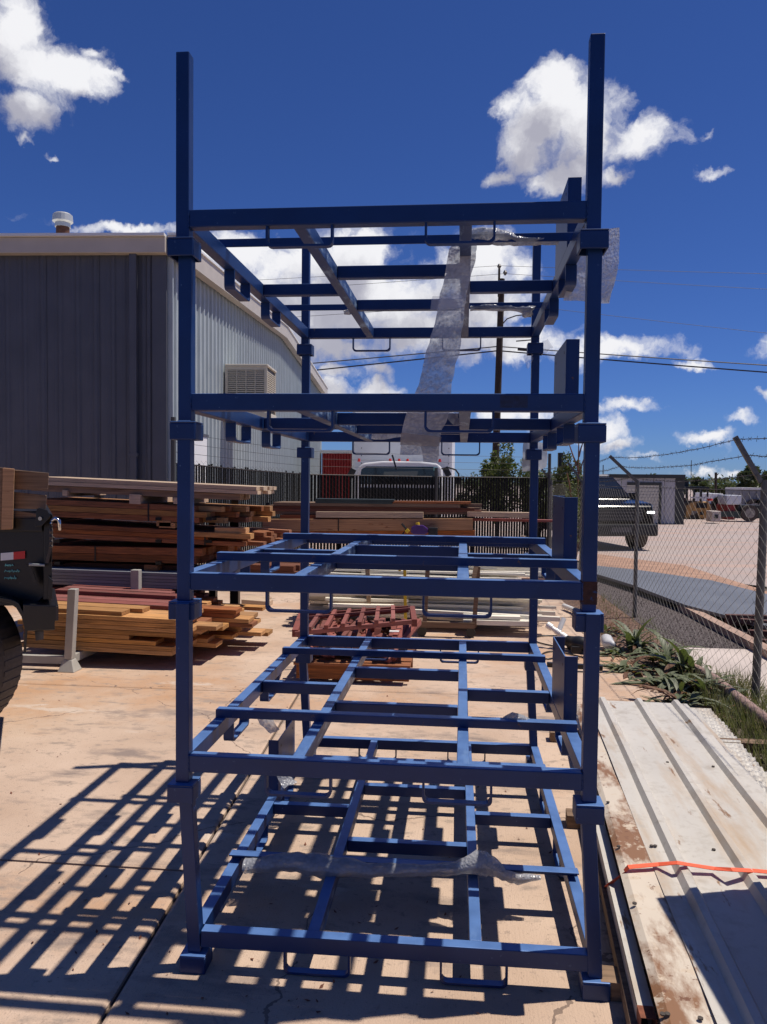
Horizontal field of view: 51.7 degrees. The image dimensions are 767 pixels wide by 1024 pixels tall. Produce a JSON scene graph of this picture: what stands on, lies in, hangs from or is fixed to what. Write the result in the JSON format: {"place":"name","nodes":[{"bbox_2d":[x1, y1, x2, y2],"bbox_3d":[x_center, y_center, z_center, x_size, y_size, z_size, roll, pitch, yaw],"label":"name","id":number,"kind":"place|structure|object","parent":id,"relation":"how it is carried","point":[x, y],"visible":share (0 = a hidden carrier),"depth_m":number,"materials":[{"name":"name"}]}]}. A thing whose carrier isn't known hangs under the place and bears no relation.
{"place":"outdoors","nodes":[
{"label":"outdoors","id":0,"kind":"place"},
{"bbox_2d":[0,551,670,1023],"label":"concrete yard","id":1,"kind":"structure","parent":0,"point":[86,747],"depth_m":3.41,"materials":[{"name":"beige concrete"}]},
{"bbox_2d":[0,467,60,712],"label":"dump truck","id":2,"kind":"object","parent":1,"relation":"on","point":[27,590],"visible":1,"depth_m":4.78,"materials":[{"name":"metal"}]},
{"bbox_2d":[16,569,141,672],"bbox_3d":[-3.514,0.941,7.482,2.520,0.720,1.573,1,2,6],"label":"lumber stillage","id":3,"kind":"object","parent":1,"relation":"on","point":[70,658],"visible":0.45,"depth_m":6.68,"materials":[{"name":"grey paint"}]},
{"bbox_2d":[18,605,272,655],"bbox_3d":[-2.180,1.033,7.406,2.036,0.368,1.230,1,2,6],"label":"board stack","id":4,"kind":"object","parent":3,"relation":"on","point":[151,632],"visible":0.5,"depth_m":6.84,"materials":[{"name":"brown wood"}]},
{"bbox_2d":[58,605,129,615],"bbox_3d":[-2.644,0.857,6.935,0.805,0.059,0.170,1,2,6],"label":"loose board","id":5,"kind":"object","parent":4,"relation":"on","point":[100,610],"visible":0.51,"depth_m":6.86,"materials":[{"name":"brown wood"}]},
{"bbox_2d":[57,601,149,612],"bbox_3d":[-2.572,0.852,7.119,0.911,0.062,0.170,1,2,6],"label":"loose board","id":6,"kind":"object","parent":4,"relation":"on","point":[137,609],"visible":0.5,"depth_m":7.08,"materials":[{"name":"brown wood"}]},
{"bbox_2d":[55,584,195,609],"bbox_3d":[-2.426,0.812,7.718,1.482,0.118,0.975,1,2,6],"label":"board stack","id":7,"kind":"object","parent":4,"relation":"on","point":[156,598],"visible":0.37,"depth_m":7.57,"materials":[{"name":"red wood"}]},
{"bbox_2d":[52,564,239,590],"bbox_3d":[-2.582,0.664,8.422,1.961,0.187,0.862,1,2,6],"label":"siding bundle","id":8,"kind":"object","parent":7,"relation":"on","point":[120,577],"visible":0.37,"depth_m":8.02,"materials":[{"name":"grey metal"}]},
{"bbox_2d":[52,560,195,570],"bbox_3d":[-2.873,0.547,8.700,1.604,0.066,0.862,1,2,6],"label":"board stack","id":9,"kind":"object","parent":8,"relation":"on","point":[121,565],"visible":0.24,"depth_m":8.28,"materials":[{"name":"brown wood"}]},
{"bbox_2d":[52,584,265,622],"bbox_3d":[-2.552,1.032,7.979,2.530,0.517,1.050,1,2,6],"label":"board stack","id":10,"kind":"object","parent":4,"relation":"on","point":[207,599],"visible":0.16,"depth_m":8.19,"materials":[{"name":"brown wood"}]},
{"bbox_2d":[54,495,103,564],"bbox_3d":[-3.330,0.530,8.696,0.080,1.450,1.000,1,2,6],"label":"cantilever arm frame","id":11,"kind":"object","parent":1,"relation":"on","point":[60,562],"visible":0.23,"depth_m":8.32,"materials":[{"name":"black metal"}]},
{"bbox_2d":[206,500,239,603],"bbox_3d":[-1.723,0.551,8.536,0.080,1.450,1.000,1,2,6],"label":"cantilever arm frame","id":12,"kind":"object","parent":1,"relation":"on","point":[235,597],"visible":0.21,"depth_m":8.94,"materials":[{"name":"black metal"}]},
{"bbox_2d":[52,540,243,563],"bbox_3d":[-2.615,0.423,8.573,2.024,0.170,0.881,1,2,6],"label":"lumber bundle","id":13,"kind":"object","parent":12,"relation":"on","point":[115,551],"visible":0.66,"depth_m":8.18,"materials":[{"name":"brown wood"}]},
{"bbox_2d":[53,518,291,546],"bbox_3d":[-2.347,0.215,8.576,2.548,0.226,0.955,1,2,6],"label":"lumber bundle","id":14,"kind":"object","parent":12,"relation":"on","point":[104,529],"visible":0.69,"depth_m":8.17,"materials":[{"name":"brown wood"}]},
{"bbox_2d":[156,520,171,525],"bbox_3d":[-2.200,0.099,8.526,0.151,0.063,0.900,1,2,6],"label":"spacer block","id":15,"kind":"object","parent":14,"relation":"on","point":[163,521],"depth_m":8.08,"materials":[{"name":"brown wood"}]},
{"bbox_2d":[46,497,274,522],"bbox_3d":[-2.438,-0.020,8.576,2.357,0.244,0.955,1,2,6],"label":"lumber bundle","id":16,"kind":"object","parent":15,"relation":"on","point":[96,508],"visible":0.81,"depth_m":8.17,"materials":[{"name":"brown wood"}]},
{"bbox_2d":[129,494,171,503],"bbox_3d":[-2.499,-0.148,8.546,0.119,0.102,0.900,1,2,6],"label":"spacer block","id":17,"kind":"object","parent":16,"relation":"on","point":[136,499],"depth_m":8.22,"materials":[{"name":"brown wood"}]},
{"bbox_2d":[173,497,207,503],"bbox_3d":[-2.058,-0.131,8.503,0.073,0.070,0.900,1,2,6],"label":"spacer block","id":18,"kind":"object","parent":16,"relation":"on","point":[198,500],"depth_m":8.56,"materials":[{"name":"brown wood"}]},
{"bbox_2d":[31,485,249,499],"bbox_3d":[-2.516,-0.215,8.492,2.242,0.136,0.720,1,2,6],"label":"board stack","id":19,"kind":"object","parent":18,"relation":"on","point":[144,492],"visible":0.64,"depth_m":8.14,"materials":[{"name":"brown wood"}]},
{"bbox_2d":[48,477,276,494],"bbox_3d":[-2.407,-0.286,8.451,2.431,0.164,0.719,1,2,6],"label":"board stack","id":20,"kind":"object","parent":19,"relation":"on","point":[145,485],"visible":0.83,"depth_m":8.12,"materials":[{"name":"brown wood"}]},
{"bbox_2d":[194,532,253,538],"bbox_3d":[-1.694,0.233,8.068,0.728,0.069,0.140,1,2,6],"label":"loose board","id":21,"kind":"object","parent":14,"relation":"on","point":[228,535],"visible":0.64,"depth_m":7.99,"materials":[{"name":"brown wood"}]},
{"bbox_2d":[215,527,248,533],"bbox_3d":[-1.542,0.185,8.071,0.319,0.054,0.140,1,2,6],"label":"loose board","id":22,"kind":"object","parent":14,"relation":"on","point":[245,530],"visible":1,"depth_m":8.01,"materials":[{"name":"brown wood"}]},
{"bbox_2d":[241,595,272,605],"bbox_3d":[-1.629,1.175,10.382,0.366,0.105,0.402,1,2,6],"label":"plank pile","id":23,"kind":"object","parent":1,"relation":"on","point":[254,600],"visible":0.64,"depth_m":10.22,"materials":[{"name":"brown wood"}]},
{"bbox_2d":[250,562,299,591],"bbox_3d":[-1.807,0.982,11.742,1.352,0.464,0.492,1,2,6],"label":"plank pile","id":24,"kind":"object","parent":1,"relation":"on","point":[289,568],"visible":0.12,"depth_m":11.50,"materials":[{"name":"brown wood"}]},
{"bbox_2d":[10,674,580,1014],"bbox_3d":[-0.706,1.389,5.802,3.634,0.008,7.063,0,2,-24],"label":"debris","id":25,"kind":"object","parent":1,"relation":"on","point":[321,986],"visible":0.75,"depth_m":2.78,"materials":[{"name":"brown wood"}]},
{"bbox_2d":[100,576,543,1023],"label":"joint filler","id":26,"kind":"object","parent":1,"relation":"on","point":[122,987],"depth_m":2.99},
{"bbox_2d":[293,616,421,681],"bbox_3d":[-0.181,1.136,6.875,0.980,0.379,1.120,1,2,6],"label":"offcut pile","id":27,"kind":"object","parent":1,"relation":"on","point":[326,667],"visible":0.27,"depth_m":6.48,"materials":[{"name":"brown wood"}]},
{"bbox_2d":[292,605,416,636],"bbox_3d":[-0.247,0.910,6.729,1.067,0.189,0.748,1,2,3],"label":"railing section","id":28,"kind":"object","parent":27,"relation":"on","point":[392,610],"visible":0.8,"depth_m":6.57,"materials":[{"name":"red metal"}]},
{"bbox_2d":[171,417,550,564],"bbox_3d":[-0.304,-0.215,14.950,9.015,2.500,1.898,-2,3,-42],"label":"slatted fence","id":29,"kind":"object","parent":1,"relation":"on","point":[387,486],"visible":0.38,"depth_m":15.85,"materials":[{"name":"metal"}]},
{"bbox_2d":[179,663,610,1001],"bbox_3d":[0.112,1.173,3.566,1.402,0.632,2.076,1,2,5],"label":"stacking rack","id":30,"kind":"object","parent":1,"relation":"on","point":[205,935],"visible":0.81,"depth_m":2.74,"materials":[{"name":"blue metal"}]},
{"bbox_2d":[258,719,280,731],"bbox_3d":[-0.575,1.061,3.978,0.132,0.074,0.050,1,2,6],"label":"bubble wrap","id":31,"kind":"object","parent":30,"relation":"attached to","point":[272,725],"visible":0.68,"depth_m":3.97,"materials":[{"name":"grey"}]},
{"bbox_2d":[273,776,295,788],"bbox_3d":[-0.472,1.243,3.705,0.125,0.089,0.040,-1,3,-26],"label":"bubble wrap","id":32,"kind":"object","parent":30,"relation":"attached to","point":[282,781],"visible":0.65,"depth_m":3.70,"materials":[{"name":"grey"}]},
{"bbox_2d":[167,562,604,824],"bbox_3d":[0.094,0.590,3.522,1.390,0.650,2.076,1,2,6],"label":"stacking rack","id":33,"kind":"object","parent":30,"relation":"on","point":[556,695],"visible":0.99,"depth_m":2.89,"materials":[{"name":"blue metal"}]},
{"bbox_2d":[168,420,603,632],"bbox_3d":[0.096,-0.002,3.532,1.390,0.650,2.076,1,2,6],"label":"stacking rack","id":34,"kind":"object","parent":33,"relation":"on","point":[564,577],"visible":0.96,"depth_m":2.61,"materials":[{"name":"blue metal"}]},
{"bbox_2d":[170,248,606,459],"bbox_3d":[0.101,-0.589,3.526,1.390,0.650,2.076,1,2,6],"label":"stacking rack","id":35,"kind":"object","parent":34,"relation":"on","point":[566,404],"visible":0.97,"depth_m":2.58,"materials":[{"name":"blue metal"}]},
{"bbox_2d":[167,33,608,356],"bbox_3d":[0.103,-1.180,3.497,1.390,0.653,2.076,1,2,6],"label":"stacking rack","id":36,"kind":"object","parent":35,"relation":"on","point":[573,217],"visible":0.95,"depth_m":2.70,"materials":[{"name":"blue metal"}]},
{"bbox_2d":[399,246,477,453],"bbox_3d":[0.208,-0.615,2.842,0.292,0.818,0.087,0,2,-21],"label":"bubble wrap","id":37,"kind":"object","parent":36,"relation":"hanging from","point":[441,353],"visible":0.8,"depth_m":2.83,"materials":[{"name":"grey"}]},
{"bbox_2d":[400,433,441,446],"bbox_3d":[0.133,-0.257,2.822,0.151,0.048,0.004,1,2,6],"label":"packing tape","id":38,"kind":"object","parent":37,"relation":"attached to","point":[417,440],"visible":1,"depth_m":2.82,"materials":[{"name":"clear plastic"}]},
{"bbox_2d":[470,304,534,317],"bbox_3d":[0.601,-1.013,3.977,0.329,0.077,0.078,1,2,6],"label":"bubble wrap","id":39,"kind":"object","parent":36,"relation":"attached to","point":[526,311],"visible":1,"depth_m":3.96,"materials":[{"name":"grey"}]},
{"bbox_2d":[472,227,558,245],"bbox_3d":[0.458,-1.000,2.876,0.351,0.070,0.089,1,2,6],"label":"bubble wrap","id":40,"kind":"object","parent":36,"relation":"attached to","point":[482,233],"visible":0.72,"depth_m":2.85,"materials":[{"name":"grey"}]},
{"bbox_2d":[563,228,619,304],"bbox_3d":[0.821,-0.973,3.093,0.272,0.314,0.040,-1,3,-28],"label":"bubble wrap","id":41,"kind":"object","parent":36,"relation":"hanging from","point":[610,258],"visible":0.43,"depth_m":3.13,"materials":[{"name":"grey"}]},
{"bbox_2d":[242,849,540,884],"bbox_3d":[0.024,1.345,3.013,1.133,0.128,0.120,1,2,6],"label":"bubble wrap","id":42,"kind":"object","parent":30,"relation":"attached to","point":[476,862],"visible":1,"depth_m":2.99,"materials":[{"name":"grey"}]},
{"bbox_2d":[265,502,538,552],"bbox_3d":[0.226,0.510,12.538,4.451,1.250,0.810,1,2,6],"label":"bearer","id":43,"kind":"object","parent":1,"relation":"on","point":[339,545],"visible":0.04,"depth_m":12.77,"materials":[{"name":"brown wood"}]},
{"bbox_2d":[282,530,474,537],"bbox_3d":[-0.106,0.327,12.596,3.097,0.160,0.725,1,2,6],"label":"beam bundle","id":44,"kind":"object","parent":43,"relation":"on","point":[458,532],"visible":0.32,"depth_m":12.20,"materials":[{"name":"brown wood"}]},
{"bbox_2d":[263,517,472,530],"bbox_3d":[-0.230,0.190,12.524,3.275,0.241,0.629,1,2,6],"label":"beam bundle","id":45,"kind":"object","parent":44,"relation":"on","point":[445,523],"visible":0.69,"depth_m":12.22,"materials":[{"name":"brown wood"}]},
{"bbox_2d":[280,514,405,518],"bbox_3d":[-0.567,0.067,12.649,2.067,0.091,0.603,1,2,6],"label":"plank layer","id":46,"kind":"object","parent":45,"relation":"on","point":[294,516],"visible":0.38,"depth_m":12.40,"materials":[{"name":"brown wood"}]},
{"bbox_2d":[266,505,486,513],"bbox_3d":[-0.097,-0.024,12.671,3.464,0.139,0.656,1,2,6],"label":"plank pile","id":47,"kind":"object","parent":46,"relation":"on","point":[284,509],"visible":0.64,"depth_m":12.36,"materials":[{"name":"brown wood"}]},
{"bbox_2d":[273,501,481,507],"bbox_3d":[-0.078,-0.121,12.669,3.278,0.054,0.651,1,2,6],"label":"plank pile","id":48,"kind":"object","parent":47,"relation":"on","point":[295,503],"visible":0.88,"depth_m":12.37,"materials":[{"name":"brown wood"}]},
{"bbox_2d":[315,498,394,503],"bbox_3d":[-0.440,-0.172,12.527,1.241,0.074,0.307,1,2,6],"label":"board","id":49,"kind":"object","parent":48,"relation":"on","point":[354,501],"visible":0.91,"depth_m":12.38,"materials":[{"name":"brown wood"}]},
{"bbox_2d":[393,501,470,503],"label":"loose board","id":50,"kind":"object","parent":48,"relation":"on","point":[440,502],"visible":0.93,"depth_m":12.25,"materials":[{"name":"brown wood"}]},
{"bbox_2d":[316,511,422,517],"bbox_3d":[-0.217,0.043,12.268,1.667,0.104,0.120,1,2,6],"label":"loose board","id":51,"kind":"object","parent":45,"relation":"on","point":[323,514],"visible":1,"depth_m":12.21,"materials":[{"name":"brown wood"}]},
{"bbox_2d":[473,518,551,521],"bbox_3d":[1.950,0.123,12.295,1.458,0.045,0.200,1,2,6],"label":"loose board","id":52,"kind":"object","parent":45,"relation":"on","point":[509,520],"visible":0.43,"depth_m":12.21,"materials":[{"name":"brown wood"}]},
{"bbox_2d":[467,511,528,517],"bbox_3d":[1.788,0.041,12.208,0.991,0.084,0.200,1,2,6],"label":"loose board","id":53,"kind":"object","parent":52,"relation":"on","point":[502,514],"visible":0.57,"depth_m":12.11,"materials":[{"name":"brown wood"}]},
{"bbox_2d":[365,566,480,637],"bbox_3d":[0.432,0.904,8.786,1.252,0.762,1.060,1,2,6],"label":"bearer","id":54,"kind":"object","parent":1,"relation":"on","point":[470,627],"visible":0.59,"depth_m":8.25,"materials":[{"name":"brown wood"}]},
{"bbox_2d":[309,566,559,625],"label":"metal beam","id":55,"kind":"structure","parent":54,"relation":"on","point":[509,612],"depth_m":8.69,"materials":[{"name":"white metal"}]},
{"bbox_2d":[600,634,614,648],"bbox_3d":[2.191,1.273,7.722,0.120,0.135,0.280,1,2,6],"label":"plastic jug","id":56,"kind":"object","parent":1,"relation":"on","point":[607,641],"visible":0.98,"depth_m":7.67,"materials":[{"name":"white plastic"}]},
{"bbox_2d":[600,647,635,659],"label":"weed","id":57,"kind":"object","parent":1,"relation":"on","point":[614,650],"visible":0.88,"depth_m":7.52,"materials":[{"name":"green plant"}]},
{"bbox_2d":[597,849,647,1023],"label":"timber bearer","id":58,"kind":"object","parent":1,"relation":"on","point":[629,1012],"visible":0.22,"depth_m":2.61,"materials":[{"name":"brown wood"}]},
{"bbox_2d":[596,823,656,1023],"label":"metal flashing","id":59,"kind":"object","parent":58,"relation":"on","point":[639,990],"visible":0.78,"depth_m":2.62,"materials":[{"name":"white metal"}]},
{"bbox_2d":[600,660,653,678],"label":"weed","id":60,"kind":"object","parent":1,"relation":"on","point":[622,667],"visible":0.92,"depth_m":6.83,"materials":[{"name":"green plant"}]},
{"bbox_2d":[549,697,766,1023],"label":"roof sheet stack","id":61,"kind":"object","parent":1,"relation":"on","point":[676,781],"visible":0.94,"depth_m":3.06,"materials":[{"name":"metal"}]},
{"bbox_2d":[604,861,766,886],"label":"ratchet strap","id":62,"kind":"object","parent":61,"relation":"on","point":[657,864],"visible":0.9,"depth_m":2.90,"materials":[{"name":"fabric"}]},
{"bbox_2d":[690,707,766,792],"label":"corrugated sheet","id":63,"kind":"object","parent":61,"relation":"on","point":[753,768],"visible":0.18,"depth_m":4.72,"materials":[{"name":"white metal"}]},
{"bbox_2d":[627,684,729,707],"bbox_3d":[2.163,1.364,5.781,0.692,0.113,0.668,1,2,6],"label":"weed","id":64,"kind":"object","parent":1,"relation":"on","point":[678,695],"visible":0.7,"depth_m":5.89,"materials":[{"name":"green plant"}]},
{"bbox_2d":[0,0,766,483],"label":"sky","id":65,"kind":"structure","parent":0,"point":[297,103],"materials":[{"name":"blue"}]},
{"bbox_2d":[244,488,766,586],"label":"road","id":66,"kind":"structure","parent":0,"point":[743,551],"depth_m":20.63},
{"bbox_2d":[0,211,327,539],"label":"metal building","id":67,"kind":"structure","parent":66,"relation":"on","point":[88,355],"depth_m":13.42,"materials":[{"name":"grey metal"}]},
{"bbox_2d":[194,437,206,502],"bbox_3d":[-3.529,-0.681,15.243,0.030,1.550,0.900,1,2,2],"label":"door","id":68,"kind":"structure","parent":67,"relation":"in","point":[201,451],"depth_m":15.22,"materials":[{"name":"white metal"}]},
{"bbox_2d":[225,364,276,417],"bbox_3d":[-2.951,-2.603,17.693,0.940,1.240,1.090,1,2,2],"label":"evaporative cooler","id":69,"kind":"object","parent":67,"relation":"attached to","point":[250,378],"visible":0.66,"depth_m":17.17,"materials":[{"name":"grey paint"}]},
{"bbox_2d":[321,450,351,498],"bbox_3d":[-1.280,-1.301,35.450,2.669,2.833,2.460,1,2,6],"label":"red container","id":70,"kind":"object","parent":66,"relation":"on","point":[342,467],"visible":0.23,"depth_m":34.29,"materials":[{"name":"metal"}]},
{"bbox_2d":[347,412,459,516],"bbox_3d":[0.918,-1.699,27.852,3.610,4.468,8.300,1,2,6],"label":"box truck","id":71,"kind":"object","parent":66,"relation":"on","point":[444,464],"visible":0.36,"depth_m":25.86,"materials":[{"name":"white paint"}]},
{"bbox_2d":[478,443,518,529],"bbox_3d":[3.024,-0.579,20.846,1.038,2.824,1.099,-1,3,-29],"label":"tree","id":72,"kind":"object","parent":66,"relation":"on","point":[504,467],"visible":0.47,"depth_m":20.75,"materials":[{"name":"green plant"}]},
{"bbox_2d":[492,264,530,469],"bbox_3d":[6.290,-6.025,38.938,2.109,12.341,0.499,2,3,36],"label":"utility pole","id":73,"kind":"object","parent":66,"relation":"on","point":[499,353],"visible":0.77,"depth_m":39.23,"materials":[{"name":"brown wood"}]},
{"bbox_2d":[313,346,766,365],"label":"power line","id":74,"kind":"object","parent":73,"relation":"attached to","point":[553,350],"visible":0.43,"depth_m":38.85,"materials":[{"name":"metal"}]},
{"bbox_2d":[317,350,766,372],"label":"power line","id":75,"kind":"object","parent":73,"relation":"attached to","point":[552,355],"visible":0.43,"depth_m":39.07,"materials":[{"name":"metal"}]},
{"bbox_2d":[516,459,557,522],"bbox_3d":[3.970,-0.303,20.216,1.226,2.342,1.257,1,2,6],"label":"tree","id":76,"kind":"object","parent":66,"relation":"on","point":[527,473],"visible":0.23,"depth_m":20.08,"materials":[{"name":"green plant"}]},
{"bbox_2d":[551,451,582,512],"bbox_3d":[4.524,-0.298,19.178,0.896,2.420,0.851,-1,3,-34],"label":"tree","id":77,"kind":"object","parent":66,"relation":"on","point":[566,469],"visible":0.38,"depth_m":19.05,"materials":[{"name":"green plant"}]},
{"bbox_2d":[523,474,657,547],"bbox_3d":[5.419,-0.092,21.621,2.280,1.890,4.950,0,2,-8],"label":"suv","id":78,"kind":"object","parent":66,"relation":"on","point":[608,485],"visible":0.27,"depth_m":19.33,"materials":[{"name":"black paint"}]},
{"bbox_2d":[599,474,685,524],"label":"metal shed","id":79,"kind":"structure","parent":66,"relation":"on","point":[630,484],"depth_m":31.99,"materials":[{"name":"grey metal"}]},
{"bbox_2d":[684,480,714,518],"bbox_3d":[14.729,-0.556,37.419,1.461,1.873,1.616,1,2,6],"label":"loader","id":80,"kind":"object","parent":66,"relation":"on","point":[698,506],"visible":0.63,"depth_m":36.78,"materials":[{"name":"beige paint"}]},
{"bbox_2d":[689,476,714,492],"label":"tree","id":81,"kind":"object","parent":66,"relation":"on","point":[700,483],"visible":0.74,"depth_m":81.56,"materials":[{"name":"green plant"}]},
{"bbox_2d":[695,493,722,510],"bbox_3d":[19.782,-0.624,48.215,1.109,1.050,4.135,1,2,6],"label":"delivery truck","id":82,"kind":"object","parent":66,"relation":"on","point":[715,499],"visible":0.24,"depth_m":46.58,"materials":[{"name":"white paint"}]},
{"bbox_2d":[716,495,759,520],"bbox_3d":[15.720,-0.188,35.225,2.287,1.132,1.610,1,2,6],"label":"welding trailer","id":83,"kind":"object","parent":66,"relation":"on","point":[748,509],"visible":0.82,"depth_m":34.63,"materials":[{"name":"red paint"}]},
{"bbox_2d":[725,487,760,517],"bbox_3d":[18.436,-0.467,39.493,2.510,1.495,2.560,1,2,6],"label":"dump trailer","id":84,"kind":"object","parent":66,"relation":"on","point":[755,499],"visible":0.3,"depth_m":38.42,"materials":[{"name":"white metal"}]},
{"bbox_2d":[735,464,761,487],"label":"tree","id":85,"kind":"object","parent":66,"relation":"on","point":[749,481],"visible":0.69,"depth_m":76.07,"materials":[{"name":"green plant"}]},
{"bbox_2d":[545,617,583,653],"bbox_3d":[1.803,1.191,7.658,0.202,0.303,0.526,-2,3,-43],"label":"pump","id":86,"kind":"object","parent":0,"point":[574,644],"visible":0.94,"depth_m":7.62,"materials":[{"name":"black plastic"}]},
{"bbox_2d":[456,483,766,771],"bbox_3d":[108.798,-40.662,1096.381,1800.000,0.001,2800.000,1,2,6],"label":"ground","id":87,"kind":"structure","parent":0,"point":[744,628],"depth_m":5.57,"materials":[{"name":"green plant"}]},
{"bbox_2d":[456,473,739,486],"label":"tree belt","id":88,"kind":"object","parent":87,"relation":"on","point":[729,482],"visible":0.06,"depth_m":285.82,"materials":[{"name":"green plant"}]},
{"bbox_2d":[562,593,758,724],"bbox_3d":[3.283,1.231,11.199,1.700,0.001,12.600,1,2,6],"label":"planting strip","id":89,"kind":"object","parent":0,"point":[609,621],"visible":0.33,"depth_m":8.66,"materials":[{"name":"brown soil"}]},
{"bbox_2d":[565,444,582,553],"bbox_3d":[3.321,-0.097,13.748,0.384,2.542,1.269,1,2,6],"label":"bare shrub","id":90,"kind":"object","parent":89,"relation":"on","point":[577,481],"visible":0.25,"depth_m":13.72,"materials":[{"name":"brown plant"}]},
{"bbox_2d":[560,598,702,695],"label":"leaf litter","id":91,"kind":"object","parent":89,"relation":"on","point":[624,644],"visible":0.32,"depth_m":7.92,"materials":[{"name":"plant"}]},
{"bbox_2d":[604,617,679,655],"bbox_3d":[2.554,1.163,7.809,0.607,0.361,0.896,0,2,-10],"label":"weed","id":92,"kind":"object","parent":89,"relation":"on","point":[633,640],"visible":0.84,"depth_m":7.71,"materials":[{"name":"green plant"}]},
{"bbox_2d":[611,668,702,695],"bbox_3d":[2.337,1.351,6.376,0.827,0.095,0.650,2,3,40],"label":"weed","id":93,"kind":"object","parent":89,"relation":"on","point":[671,682],"visible":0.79,"depth_m":6.38,"materials":[{"name":"green plant"}]},
{"bbox_2d":[631,627,700,676],"bbox_3d":[2.443,1.213,6.894,0.624,0.331,0.800,1,2,6],"label":"weed","id":94,"kind":"object","parent":89,"relation":"on","point":[683,653],"visible":0.73,"depth_m":6.87,"materials":[{"name":"green plant"}]},
{"bbox_2d":[626,639,706,671],"bbox_3d":[2.529,1.278,7.160,0.752,0.181,0.563,2,3,32],"label":"weed","id":95,"kind":"object","parent":89,"relation":"on","point":[660,662],"visible":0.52,"depth_m":7.18,"materials":[{"name":"green plant"}]},
{"bbox_2d":[653,655,726,675],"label":"weed","id":96,"kind":"object","parent":89,"relation":"on","point":[691,662],"visible":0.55,"depth_m":6.66,"materials":[{"name":"green plant"}]},
{"bbox_2d":[649,673,736,694],"bbox_3d":[2.464,1.327,6.253,0.645,0.154,0.690,1,2,6],"label":"weed","id":97,"kind":"object","parent":89,"relation":"on","point":[681,683],"visible":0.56,"depth_m":6.14,"materials":[{"name":"green plant"}]},
{"bbox_2d":[661,665,745,701],"bbox_3d":[2.477,1.309,6.094,0.615,0.202,0.652,1,2,6],"label":"weed","id":98,"kind":"object","parent":89,"relation":"on","point":[701,680],"visible":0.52,"depth_m":6.14,"materials":[{"name":"green plant"}]},
{"bbox_2d":[675,656,766,726],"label":"concrete kerb","id":99,"kind":"structure","parent":89,"relation":"on","point":[745,700],"depth_m":5.72,"materials":[{"name":"beige concrete"}]},
{"bbox_2d":[577,564,766,648],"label":"gravel bed","id":100,"kind":"object","parent":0,"point":[665,614],"depth_m":9.66,"materials":[{"name":"grey gravel"}]},
{"bbox_2d":[541,436,766,705],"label":"chain link fence","id":101,"kind":"object","parent":100,"relation":"on","point":[757,652],"visible":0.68,"depth_m":6.96,"materials":[{"name":"metal"}]},
{"bbox_2d":[678,605,766,658],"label":"edging timber","id":102,"kind":"object","parent":100,"relation":"on","point":[736,635],"visible":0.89,"depth_m":8.64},
{"bbox_2d":[725,614,766,643],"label":"rusty channels","id":103,"kind":"object","parent":100,"relation":"on","point":[734,618],"visible":0.42,"depth_m":8.97,"materials":[{"name":"metal"}]},
{"bbox_2d":[597,554,766,593],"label":"dirt verge","id":104,"kind":"structure","parent":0,"point":[681,570],"depth_m":15.35,"materials":[{"name":"beige soil"}]},
{"bbox_3d":[4.272,1.109,13.788,0.100,0.088,0.880,1,2,6],"label":"bearer block","id":105,"kind":"object","parent":104,"relation":"on","visible":0},
{"bbox_2d":[597,566,766,628],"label":"steel sheets","id":106,"kind":"object","parent":105,"relation":"on","point":[749,595],"visible":0.62,"depth_m":11.22,"materials":[{"name":"grey metal"}]},
{"bbox_2d":[685,648,766,710],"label":"pavement","id":107,"kind":"structure","parent":0,"point":[730,659],"depth_m":7.34,"materials":[{"name":"concrete"}]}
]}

